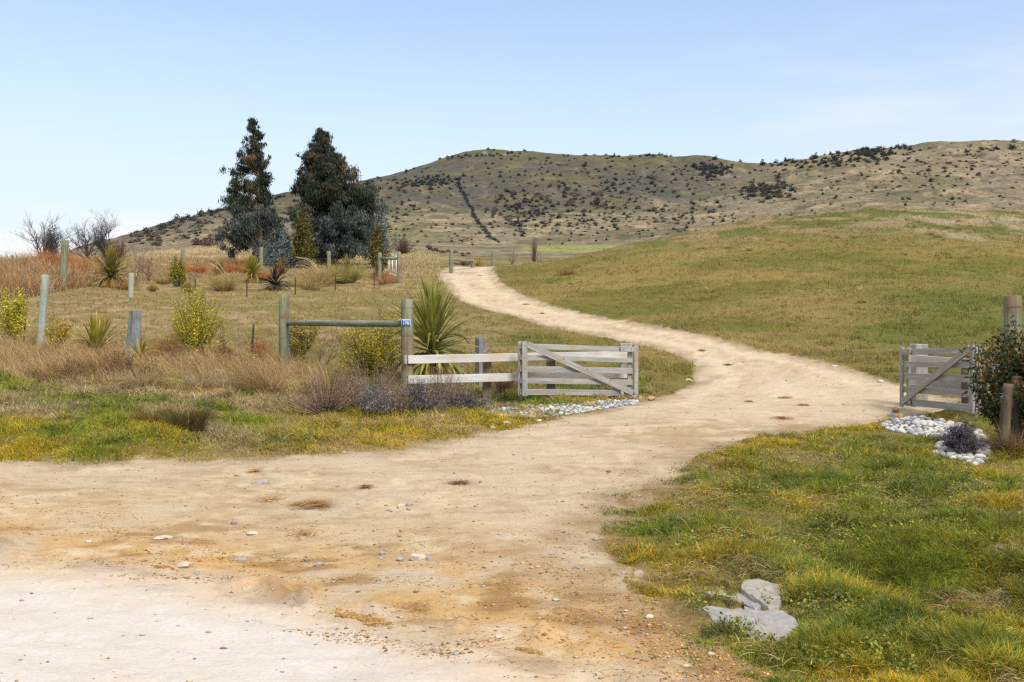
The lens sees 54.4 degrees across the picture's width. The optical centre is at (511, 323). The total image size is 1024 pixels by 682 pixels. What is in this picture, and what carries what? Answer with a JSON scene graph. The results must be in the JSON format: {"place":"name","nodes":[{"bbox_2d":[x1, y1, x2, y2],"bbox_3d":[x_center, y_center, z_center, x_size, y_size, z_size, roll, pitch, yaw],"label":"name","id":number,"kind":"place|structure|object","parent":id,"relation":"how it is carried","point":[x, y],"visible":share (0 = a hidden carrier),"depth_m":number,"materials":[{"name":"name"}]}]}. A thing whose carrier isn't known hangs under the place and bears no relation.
{"place":"outdoors","nodes":[
{"label":"outdoors","id":0,"kind":"place"},
{"bbox_2d":[0,563,597,681],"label":"gravel road","id":1,"kind":"structure","parent":0,"point":[36,632],"depth_m":5.01,"materials":[{"name":"gravel"}]},
{"bbox_2d":[0,266,960,681],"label":"driveway","id":2,"kind":"structure","parent":0,"point":[678,422],"depth_m":8.56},
{"bbox_2d":[56,521,150,535],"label":"mud crumbs","id":3,"kind":"object","parent":2,"relation":"on","point":[127,533],"visible":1,"depth_m":7.71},
{"bbox_2d":[275,526,330,540],"bbox_3d":[-1.608,1.587,7.573,0.493,0.090,0.467,0,0,-16],"label":"straw patch","id":4,"kind":"object","parent":2,"relation":"on","point":[312,532],"visible":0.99,"depth_m":7.52,"materials":[{"name":"brown plant"}]},
{"bbox_2d":[280,494,355,510],"bbox_3d":[-1.733,1.596,8.802,0.699,0.214,0.535,0,0,-10],"label":"straw patch","id":5,"kind":"object","parent":2,"relation":"on","point":[309,503],"visible":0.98,"depth_m":8.72,"materials":[{"name":"brown plant"}]},
{"bbox_2d":[0,469,653,681],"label":"loose straw","id":6,"kind":"object","parent":2,"relation":"on","point":[380,575],"visible":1,"depth_m":6.23,"materials":[{"name":"beige plant"}]},
{"bbox_2d":[319,607,406,628],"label":"mud crumbs","id":7,"kind":"object","parent":2,"relation":"on","point":[376,621],"visible":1,"depth_m":5.35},
{"bbox_2d":[380,596,449,616],"bbox_3d":[-0.532,1.586,5.546,0.558,0.081,0.391,0,0,-41],"label":"straw patch","id":8,"kind":"object","parent":2,"relation":"on","point":[413,606],"visible":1,"depth_m":5.57,"materials":[{"name":"brown plant"}]},
{"bbox_2d":[409,553,425,560],"bbox_3d":[-0.639,1.581,6.726,0.111,0.071,0.098,0,0,6],"label":"stone","id":9,"kind":"object","parent":2,"relation":"on","point":[415,557],"visible":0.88,"depth_m":6.69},
{"bbox_2d":[445,477,471,485],"bbox_3d":[-0.557,1.600,9.976,0.384,0.069,0.420,0,0,0],"label":"straw patch","id":10,"kind":"object","parent":2,"relation":"on","point":[460,481],"visible":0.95,"depth_m":9.98,"materials":[{"name":"brown plant"}]},
{"bbox_2d":[449,249,473,272],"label":"post and rail","id":11,"kind":"object","parent":2,"relation":"on","point":[451,259],"visible":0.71,"depth_m":64.43,"materials":[{"name":"grey wood"}]},
{"bbox_2d":[0,279,923,681],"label":"grit","id":12,"kind":"object","parent":2,"relation":"on","point":[452,579],"visible":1,"depth_m":6.25,"materials":[{"name":"gravel"}]},
{"bbox_2d":[514,647,542,654],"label":"mud crumbs","id":13,"kind":"object","parent":2,"relation":"on","point":[530,650],"visible":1,"depth_m":4.81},
{"bbox_2d":[0,207,1023,681],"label":"ground","id":14,"kind":"structure","parent":0,"point":[688,616],"depth_m":38.96,"materials":[{"name":"plant"}]},
{"bbox_2d":[0,286,31,344],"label":"shrub","id":15,"kind":"object","parent":14,"relation":"on","point":[14,322],"visible":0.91,"depth_m":22.31,"materials":[{"name":"yellow plant"}]},
{"bbox_2d":[8,209,73,255],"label":"bare tree","id":16,"kind":"object","parent":14,"relation":"on","point":[48,241],"visible":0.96,"depth_m":83.85,"materials":[{"name":"plant"}]},
{"bbox_2d":[23,244,84,266],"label":"tussock","id":17,"kind":"object","parent":14,"relation":"on","point":[46,254],"visible":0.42,"depth_m":59.48,"materials":[{"name":"brown plant"}]},
{"bbox_2d":[42,316,73,348],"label":"shrub","id":18,"kind":"object","parent":14,"relation":"on","point":[62,335],"visible":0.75,"depth_m":21.51,"materials":[{"name":"yellow plant"}]},
{"bbox_2d":[45,350,81,378],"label":"dead weed","id":19,"kind":"object","parent":14,"relation":"on","point":[68,371],"visible":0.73,"depth_m":17.47,"materials":[{"name":"brown plant"}]},
{"bbox_2d":[58,253,98,269],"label":"tussock","id":20,"kind":"object","parent":14,"relation":"on","point":[88,262],"visible":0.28,"depth_m":57.82,"materials":[{"name":"brown plant"}]},
{"bbox_2d":[57,218,105,258],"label":"bare tree","id":21,"kind":"object","parent":14,"relation":"on","point":[85,247],"visible":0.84,"depth_m":83.85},
{"bbox_2d":[65,311,121,353],"bbox_3d":[-9.003,0.373,21.635,1.398,1.351,1.319,0,0,-45],"label":"flax","id":22,"kind":"object","parent":14,"relation":"on","point":[96,335],"visible":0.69,"depth_m":21.48,"materials":[{"name":"green plant"}]},
{"bbox_2d":[49,339,151,381],"bbox_3d":[-7.400,0.703,17.973,1.972,0.996,1.981,0,0,0],"label":"grass clump","id":23,"kind":"object","parent":14,"relation":"on","point":[98,361],"visible":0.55,"depth_m":17.77,"materials":[{"name":"plant"}]},
{"bbox_2d":[84,204,118,257],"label":"bare tree","id":24,"kind":"object","parent":14,"relation":"on","point":[104,235],"visible":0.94,"depth_m":83.44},
{"bbox_2d":[86,244,136,287],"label":"cabbage tree","id":25,"kind":"object","parent":14,"relation":"on","point":[110,266],"visible":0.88,"depth_m":45.79,"materials":[{"name":"green plant"}]},
{"bbox_2d":[112,238,131,257],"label":"bare bush","id":26,"kind":"object","parent":14,"relation":"on","point":[121,250],"visible":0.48,"depth_m":87.95,"materials":[{"name":"brown plant"}]},
{"bbox_2d":[105,277,141,289],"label":"tussock","id":27,"kind":"object","parent":14,"relation":"on","point":[125,286],"visible":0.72,"depth_m":44.81,"materials":[{"name":"beige plant"}]},
{"bbox_2d":[90,347,166,375],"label":"dry grass","id":28,"kind":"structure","parent":14,"relation":"on","point":[129,364],"depth_m":17.48,"materials":[{"name":"brown plant"}]},
{"bbox_2d":[128,273,133,296],"bbox_3d":[-15.308,-1.414,40.000,0.238,1.272,0.220,0,0,0],"label":"fence post","id":29,"kind":"object","parent":14,"relation":"on","point":[131,284],"visible":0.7,"depth_m":39.91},
{"bbox_2d":[126,235,152,282],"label":"sapling","id":30,"kind":"object","parent":14,"relation":"on","point":[142,265],"visible":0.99,"depth_m":50.17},
{"bbox_2d":[100,362,184,388],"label":"grass clump","id":31,"kind":"object","parent":14,"relation":"on","point":[140,378],"visible":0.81,"depth_m":16.47,"materials":[{"name":"plant"}]},
{"bbox_2d":[128,335,159,356],"bbox_3d":[-7.674,0.536,20.590,0.787,0.647,0.739,0,0,-42],"label":"flax","id":32,"kind":"object","parent":14,"relation":"on","point":[143,347],"visible":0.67,"depth_m":20.57,"materials":[{"name":"green plant"}]},
{"bbox_2d":[123,405,176,424],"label":"grass clump","id":33,"kind":"object","parent":14,"relation":"on","point":[145,417],"visible":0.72,"depth_m":13.26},
{"bbox_2d":[136,255,165,283],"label":"sapling","id":34,"kind":"object","parent":14,"relation":"on","point":[148,272],"visible":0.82,"depth_m":51.89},
{"bbox_2d":[146,273,171,283],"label":"tussock","id":35,"kind":"object","parent":14,"relation":"on","point":[165,281],"visible":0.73,"depth_m":51.75,"materials":[{"name":"beige plant"}]},
{"bbox_2d":[143,338,188,356],"bbox_3d":[-7.652,0.582,21.805,1.554,0.570,1.336,0,0,0],"label":"straw mound","id":36,"kind":"object","parent":14,"relation":"on","point":[158,347],"visible":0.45,"depth_m":21.66,"materials":[{"name":"brown plant"}]},
{"bbox_2d":[154,329,184,350],"bbox_3d":[-7.748,0.402,22.990,1.189,0.630,1.012,0,0,0],"label":"straw mound","id":37,"kind":"object","parent":14,"relation":"on","point":[173,337],"visible":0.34,"depth_m":22.89,"materials":[{"name":"brown plant"}]},
{"bbox_2d":[0,324,343,404],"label":"tall dry grass","id":38,"kind":"structure","parent":14,"relation":"on","point":[7,354],"depth_m":18.64,"materials":[{"name":"plant"}]},
{"bbox_2d":[0,248,351,298],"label":"rank russet grass","id":39,"kind":"structure","parent":14,"relation":"on","point":[29,284],"depth_m":51.26,"materials":[{"name":"plant"}]},
{"bbox_2d":[167,256,186,286],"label":"shrub","id":40,"kind":"object","parent":14,"relation":"on","point":[179,269],"visible":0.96,"depth_m":49.84,"materials":[{"name":"green plant"}]},
{"bbox_2d":[139,398,235,432],"bbox_3d":[-4.199,1.170,13.024,1.245,0.474,1.209,0,0,0],"label":"rush clump","id":41,"kind":"object","parent":14,"relation":"on","point":[193,424],"visible":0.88,"depth_m":12.94,"materials":[{"name":"green plant"}]},
{"bbox_2d":[161,282,225,354],"bbox_3d":[-6.834,-0.101,21.419,1.361,1.579,1.009,0,0,-39],"label":"shrub","id":42,"kind":"object","parent":14,"relation":"on","point":[193,335],"visible":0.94,"depth_m":21.33,"materials":[{"name":"yellow plant"}]},
{"bbox_2d":[178,258,212,273],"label":"tussock","id":43,"kind":"object","parent":14,"relation":"on","point":[194,269],"visible":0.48,"depth_m":61.68,"materials":[{"name":"brown plant"}]},
{"bbox_2d":[172,365,231,389],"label":"grass clump","id":44,"kind":"object","parent":14,"relation":"on","point":[203,384],"visible":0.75,"depth_m":16.62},
{"bbox_2d":[210,259,225,273],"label":"shrub","id":45,"kind":"object","parent":14,"relation":"on","point":[219,267],"visible":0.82,"depth_m":61.87,"materials":[{"name":"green plant"}]},
{"bbox_2d":[23,275,413,394],"bbox_3d":[-8.997,0.294,22.062,14.797,2.775,2.520,0,0,11],"label":"wire fence","id":46,"kind":"object","parent":14,"relation":"on","point":[285,323],"visible":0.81,"depth_m":21.40,"materials":[{"name":"grey wood"}]},
{"bbox_2d":[200,341,240,357],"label":"dry grass","id":47,"kind":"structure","parent":14,"relation":"on","point":[219,351],"depth_m":21.69,"materials":[{"name":"brown plant"}]},
{"bbox_2d":[3,244,441,277],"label":"dry field grass","id":48,"kind":"structure","parent":14,"relation":"on","point":[405,271],"depth_m":81.31,"materials":[{"name":"plant"}]},
{"bbox_2d":[191,262,257,290],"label":"tussock","id":49,"kind":"object","parent":14,"relation":"on","point":[228,285],"visible":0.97,"depth_m":49.76,"materials":[{"name":"beige plant"}]},
{"bbox_2d":[219,320,230,360],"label":"dead weed","id":50,"kind":"object","parent":14,"relation":"on","point":[223,347],"visible":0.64,"depth_m":21.19,"materials":[{"name":"brown plant"}]},
{"bbox_2d":[59,240,400,286],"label":"wire fence","id":51,"kind":"object","parent":14,"relation":"on","point":[64,256],"visible":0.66,"depth_m":57.89,"materials":[{"name":"grey wood"}]},
{"bbox_2d":[214,257,258,273],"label":"tussock","id":52,"kind":"object","parent":14,"relation":"on","point":[229,267],"visible":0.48,"depth_m":63.45,"materials":[{"name":"brown plant"}]},
{"bbox_2d":[112,269,374,296],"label":"stake fence","id":53,"kind":"object","parent":14,"relation":"on","point":[262,280],"visible":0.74,"depth_m":45.58,"materials":[{"name":"wood"}]},
{"bbox_2d":[209,116,289,264],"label":"gum tree","id":54,"kind":"object","parent":14,"relation":"on","point":[244,210],"visible":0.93,"depth_m":74.53,"materials":[{"name":"green plant"}]},
{"bbox_2d":[237,253,267,282],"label":"cabbage tree","id":55,"kind":"object","parent":14,"relation":"on","point":[251,268],"visible":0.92,"depth_m":55.87,"materials":[{"name":"green plant"}]},
{"bbox_2d":[244,336,280,363],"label":"shrub","id":56,"kind":"object","parent":14,"relation":"on","point":[256,345],"visible":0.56,"depth_m":21.57,"materials":[{"name":"brown plant"}]},
{"bbox_2d":[213,349,329,393],"bbox_3d":[-4.349,0.888,17.561,2.394,1.037,2.446,0,0,0],"label":"grass clump","id":57,"kind":"object","parent":14,"relation":"on","point":[251,378],"visible":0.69,"depth_m":17.53,"materials":[{"name":"plant"}]},
{"bbox_2d":[258,263,292,290],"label":"flax","id":58,"kind":"object","parent":14,"relation":"on","point":[275,277],"visible":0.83,"depth_m":49.84,"materials":[{"name":"brown plant"}]},
{"bbox_2d":[257,230,299,268],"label":"young gum","id":59,"kind":"object","parent":14,"relation":"on","point":[283,251],"visible":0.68,"depth_m":71.50,"materials":[{"name":"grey plant"}]},
{"bbox_2d":[272,255,289,274],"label":"shrub","id":60,"kind":"object","parent":14,"relation":"on","point":[279,263],"visible":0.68,"depth_m":61.84,"materials":[{"name":"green plant"}]},
{"bbox_2d":[276,308,321,359],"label":"shrub","id":61,"kind":"object","parent":14,"relation":"on","point":[302,335],"visible":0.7,"depth_m":23.50,"materials":[{"name":"green plant"}]},
{"bbox_2d":[288,204,319,268],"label":"conifer","id":62,"kind":"object","parent":14,"relation":"on","point":[303,246],"visible":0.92,"depth_m":71.64,"materials":[{"name":"green plant"}]},
{"bbox_2d":[288,275,337,290],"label":"tussock","id":63,"kind":"object","parent":14,"relation":"on","point":[306,286],"visible":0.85,"depth_m":49.76,"materials":[{"name":"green plant"}]},
{"bbox_2d":[289,261,351,285],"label":"tussock","id":64,"kind":"object","parent":14,"relation":"on","point":[330,278],"visible":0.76,"depth_m":53.73,"materials":[{"name":"beige plant"}]},
{"bbox_2d":[264,367,386,413],"bbox_3d":[-2.927,1.033,15.591,1.314,0.789,1.915,0,0,43],"label":"dead plant","id":65,"kind":"object","parent":14,"relation":"on","point":[323,404],"visible":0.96,"depth_m":15.56,"materials":[{"name":"plant"}]},
{"bbox_2d":[0,366,654,466],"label":"roadside grass","id":66,"kind":"structure","parent":14,"relation":"on","point":[277,427],"depth_m":14.18,"materials":[{"name":"plant"}]},
{"bbox_2d":[302,326,355,371],"bbox_3d":[-4.086,0.499,21.742,1.039,1.305,1.176,0,0,-31],"label":"sapling","id":67,"kind":"object","parent":14,"relation":"on","point":[327,346],"visible":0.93,"depth_m":21.79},
{"bbox_2d":[285,127,388,265],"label":"gum tree","id":68,"kind":"object","parent":14,"relation":"on","point":[337,201],"visible":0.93,"depth_m":75.77,"materials":[{"name":"green plant"}]},
{"bbox_2d":[311,369,380,409],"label":"dead plant","id":69,"kind":"object","parent":14,"relation":"on","point":[356,389],"visible":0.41,"depth_m":16.11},
{"bbox_2d":[314,253,377,283],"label":"tussock","id":70,"kind":"object","parent":14,"relation":"on","point":[356,276],"visible":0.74,"depth_m":55.58,"materials":[{"name":"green plant"}]},
{"bbox_2d":[338,253,354,274],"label":"shrub","id":71,"kind":"object","parent":14,"relation":"on","point":[346,261],"visible":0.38,"depth_m":61.86,"materials":[{"name":"green plant"}]},
{"bbox_2d":[326,314,400,377],"bbox_3d":[-3.126,0.478,22.217,1.980,1.498,1.380,0,0,0],"label":"shrub","id":72,"kind":"object","parent":14,"relation":"on","point":[375,348],"visible":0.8,"depth_m":22.03,"materials":[{"name":"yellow plant"}]},
{"bbox_2d":[340,383,408,414],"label":"lavender","id":73,"kind":"object","parent":14,"relation":"on","point":[368,406],"visible":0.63,"depth_m":16.20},
{"bbox_2d":[333,357,421,398],"bbox_3d":[-2.424,1.029,17.921,1.832,0.930,1.577,0,0,-30],"label":"dead plant","id":74,"kind":"object","parent":14,"relation":"on","point":[372,383],"visible":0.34,"depth_m":17.87,"materials":[{"name":"plant"}]},
{"bbox_2d":[366,221,393,268],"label":"conifer","id":75,"kind":"object","parent":14,"relation":"on","point":[376,243],"visible":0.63,"depth_m":71.73,"materials":[{"name":"green plant"}]},
{"bbox_2d":[359,197,400,257],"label":"young gum","id":76,"kind":"object","parent":14,"relation":"on","point":[386,245],"visible":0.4,"depth_m":77.74,"materials":[{"name":"green plant"}]},
{"bbox_2d":[366,272,400,284],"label":"tussock","id":77,"kind":"object","parent":14,"relation":"on","point":[380,282],"visible":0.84,"depth_m":55.82,"materials":[{"name":"plant"}]},
{"bbox_2d":[0,462,776,681],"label":"soil crumbs","id":78,"kind":"object","parent":14,"relation":"on","point":[719,657],"visible":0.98,"depth_m":5.44,"materials":[{"name":"soil"}]},
{"bbox_2d":[355,382,423,415],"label":"dead plant","id":79,"kind":"object","parent":14,"relation":"on","point":[399,407],"visible":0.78,"depth_m":16.20,"materials":[{"name":"plant"}]},
{"bbox_2d":[368,375,434,409],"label":"dead plant","id":80,"kind":"object","parent":14,"relation":"on","point":[387,385],"visible":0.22,"depth_m":17.40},
{"bbox_2d":[391,234,418,253],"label":"bare bush","id":81,"kind":"object","parent":14,"relation":"on","point":[403,248],"visible":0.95,"depth_m":111.70,"materials":[{"name":"brown plant"}]},
{"bbox_2d":[378,375,462,413],"bbox_3d":[-1.576,1.179,16.561,1.413,0.656,1.083,0,0,-31],"label":"lavender","id":82,"kind":"object","parent":14,"relation":"on","point":[421,397],"visible":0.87,"depth_m":16.50,"materials":[{"name":"plant"}]},
{"bbox_2d":[383,276,481,387],"bbox_3d":[-1.712,0.367,21.558,2.457,2.975,2.436,0,0,0],"label":"cabbage tree","id":83,"kind":"object","parent":14,"relation":"on","point":[429,330],"visible":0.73,"depth_m":21.41,"materials":[{"name":"green plant"}]},
{"bbox_2d":[405,364,476,406],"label":"dead plant","id":84,"kind":"object","parent":14,"relation":"on","point":[451,377],"visible":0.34,"depth_m":18.65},
{"bbox_2d":[427,380,482,407],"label":"dead plant","id":85,"kind":"object","parent":14,"relation":"on","point":[451,392],"visible":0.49,"depth_m":17.86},
{"bbox_2d":[434,391,499,410],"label":"lavender","id":86,"kind":"object","parent":14,"relation":"on","point":[469,400],"visible":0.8,"depth_m":17.62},
{"bbox_2d":[475,337,485,386],"bbox_3d":[-0.719,1.021,23.000,0.203,1.441,0.204,0,0,-29],"label":"fence post","id":87,"kind":"object","parent":14,"relation":"on","point":[481,340],"visible":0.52,"depth_m":22.91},
{"bbox_2d":[492,368,516,393],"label":"weed","id":88,"kind":"object","parent":14,"relation":"on","point":[504,384],"visible":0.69,"depth_m":21.54,"materials":[{"name":"green plant"}]},
{"bbox_2d":[403,343,631,401],"bbox_3d":[0.225,1.154,20.781,5.392,1.467,0.374,0,0,-27],"label":"rail fence","id":89,"kind":"object","parent":14,"relation":"on","point":[487,377],"visible":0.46,"depth_m":20.39,"materials":[{"name":"wood"}]},
{"bbox_2d":[518,341,637,395],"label":"farm gate","id":90,"kind":"structure","parent":89,"relation":"attached to","point":[524,370],"depth_m":20.65,"materials":[{"name":"wood"}]},
{"bbox_2d":[529,235,538,261],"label":"bare tree","id":91,"kind":"object","parent":14,"relation":"on","point":[534,257],"visible":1,"depth_m":124.93,"materials":[{"name":"brown plant"}]},
{"bbox_2d":[485,399,638,412],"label":"river pebbles","id":92,"kind":"object","parent":14,"relation":"on","point":[603,405],"visible":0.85,"depth_m":18.21,"materials":[{"name":"stone"}]},
{"bbox_2d":[733,593,761,609],"bbox_3d":[1.364,1.684,5.745,0.152,0.201,0.375,0,0,-18],"label":"stone slab","id":93,"kind":"object","parent":14,"relation":"on","point":[749,603],"depth_m":5.68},
{"bbox_2d":[698,605,797,641],"bbox_3d":[1.300,1.688,5.361,0.514,0.209,0.662,0,0,0],"label":"stone slab","id":94,"kind":"object","parent":14,"relation":"on","point":[780,618],"depth_m":5.38,"materials":[{"name":"stone"}]},
{"bbox_2d":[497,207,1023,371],"bbox_3d":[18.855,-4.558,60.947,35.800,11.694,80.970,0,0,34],"label":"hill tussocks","id":95,"kind":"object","parent":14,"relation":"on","point":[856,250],"visible":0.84,"depth_m":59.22,"materials":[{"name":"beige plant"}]},
{"bbox_2d":[740,578,781,610],"bbox_3d":[1.463,1.664,5.848,0.240,0.210,0.633,0,0,12],"label":"stone slab","id":96,"kind":"object","parent":14,"relation":"on","point":[756,590],"depth_m":5.83,"materials":[{"name":"stone"}]},
{"bbox_2d":[568,408,1023,681],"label":"verge grass","id":97,"kind":"structure","parent":14,"relation":"on","point":[949,563],"depth_m":6.90,"materials":[{"name":"plant"}]},
{"bbox_2d":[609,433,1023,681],"bbox_3d":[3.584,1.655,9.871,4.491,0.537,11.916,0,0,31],"label":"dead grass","id":98,"kind":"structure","parent":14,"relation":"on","point":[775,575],"depth_m":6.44,"materials":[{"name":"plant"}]},
{"bbox_2d":[653,446,1023,676],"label":"clover","id":99,"kind":"object","parent":14,"relation":"on","point":[898,653],"visible":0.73,"depth_m":7.00,"materials":[{"name":"green plant"}]},
{"bbox_2d":[879,414,982,435],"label":"river pebbles","id":100,"kind":"object","parent":14,"relation":"on","point":[914,428],"visible":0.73,"depth_m":14.79,"materials":[{"name":"stone"}]},
{"bbox_2d":[937,419,985,453],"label":"lavender","id":101,"kind":"object","parent":14,"relation":"on","point":[958,439],"visible":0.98,"depth_m":11.60,"materials":[{"name":"plant"}]},
{"bbox_2d":[909,295,1023,407],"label":"rail fence","id":102,"kind":"object","parent":14,"relation":"on","point":[1013,305],"visible":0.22,"depth_m":17.11,"materials":[{"name":"grey wood"}]},
{"bbox_2d":[900,345,981,413],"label":"farm gate","id":103,"kind":"structure","parent":102,"relation":"attached to","point":[909,390],"depth_m":17.21,"materials":[{"name":"wood"}]},
{"bbox_2d":[959,315,1023,441],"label":"broadleaf bush","id":104,"kind":"object","parent":14,"relation":"on","point":[991,403],"visible":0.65,"depth_m":12.06,"materials":[{"name":"green plant"}]},
{"bbox_2d":[964,414,1023,452],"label":"grass clump","id":105,"kind":"object","parent":14,"relation":"on","point":[1008,445],"visible":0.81,"depth_m":11.39,"materials":[{"name":"plant"}]},
{"bbox_2d":[996,383,1013,452],"bbox_3d":[5.719,1.246,11.550,0.198,1.118,0.125,0,0,0],"label":"fence post","id":106,"kind":"object","parent":14,"relation":"on","point":[1006,409],"visible":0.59,"depth_m":11.50,"materials":[{"name":"wood"}]},
{"bbox_2d":[1010,376,1022,442],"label":"fence post","id":107,"kind":"object","parent":14,"relation":"on","point":[1015,408],"visible":0.45,"depth_m":11.70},
{"bbox_2d":[0,0,1023,258],"label":"sky","id":108,"kind":"structure","parent":0,"point":[136,108],"materials":[{"name":"blue"}]},
{"bbox_2d":[68,140,1023,260],"bbox_3d":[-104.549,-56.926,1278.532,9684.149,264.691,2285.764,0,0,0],"label":"hills","id":109,"kind":"structure","parent":0,"point":[982,195],"depth_m":559.02,"materials":[{"name":"plant"}]},
{"bbox_2d":[130,142,1023,253],"bbox_3d":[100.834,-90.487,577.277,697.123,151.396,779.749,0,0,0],"label":"scrub","id":110,"kind":"object","parent":109,"relation":"on","point":[583,166],"visible":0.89,"depth_m":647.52,"materials":[{"name":"plant"}]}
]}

